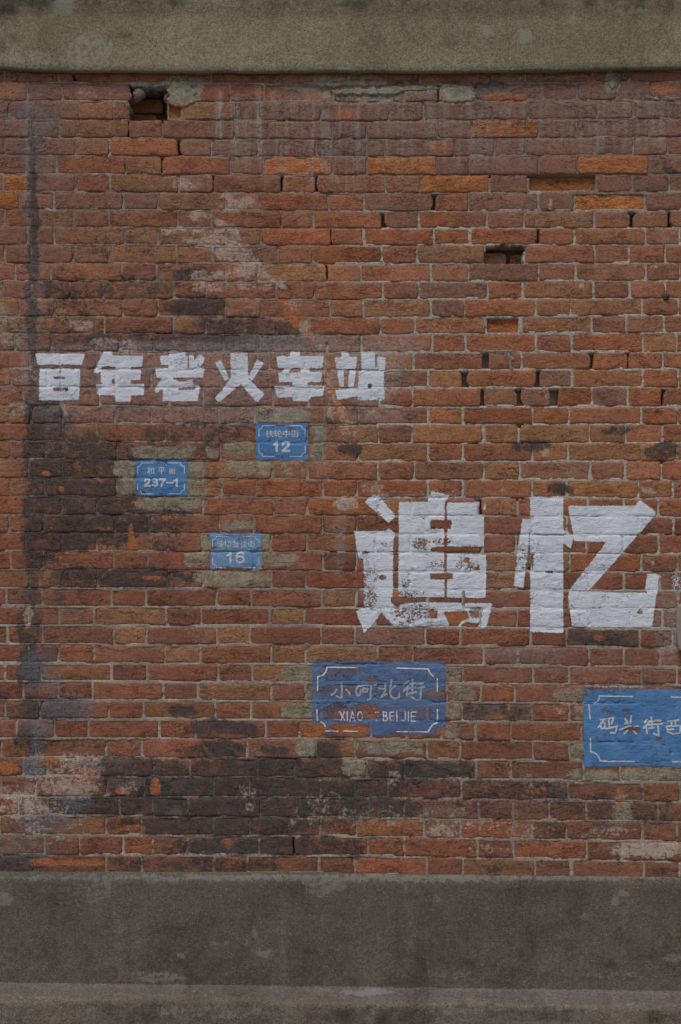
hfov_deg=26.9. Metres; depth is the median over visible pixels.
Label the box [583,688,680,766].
street sign
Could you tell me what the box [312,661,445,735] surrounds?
street sign
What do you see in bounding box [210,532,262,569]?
street sign
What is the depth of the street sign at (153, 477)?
4.80 m
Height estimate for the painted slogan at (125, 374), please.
0.180 m
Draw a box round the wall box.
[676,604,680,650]
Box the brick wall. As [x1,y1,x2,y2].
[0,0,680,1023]
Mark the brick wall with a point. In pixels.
(462, 218)
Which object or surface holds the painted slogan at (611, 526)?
attached to the brick wall
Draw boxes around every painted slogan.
[35,351,385,401]
[354,491,680,632]
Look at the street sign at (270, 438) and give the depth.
4.80 m
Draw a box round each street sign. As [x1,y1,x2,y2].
[135,459,187,495]
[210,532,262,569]
[255,423,308,460]
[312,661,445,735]
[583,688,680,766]

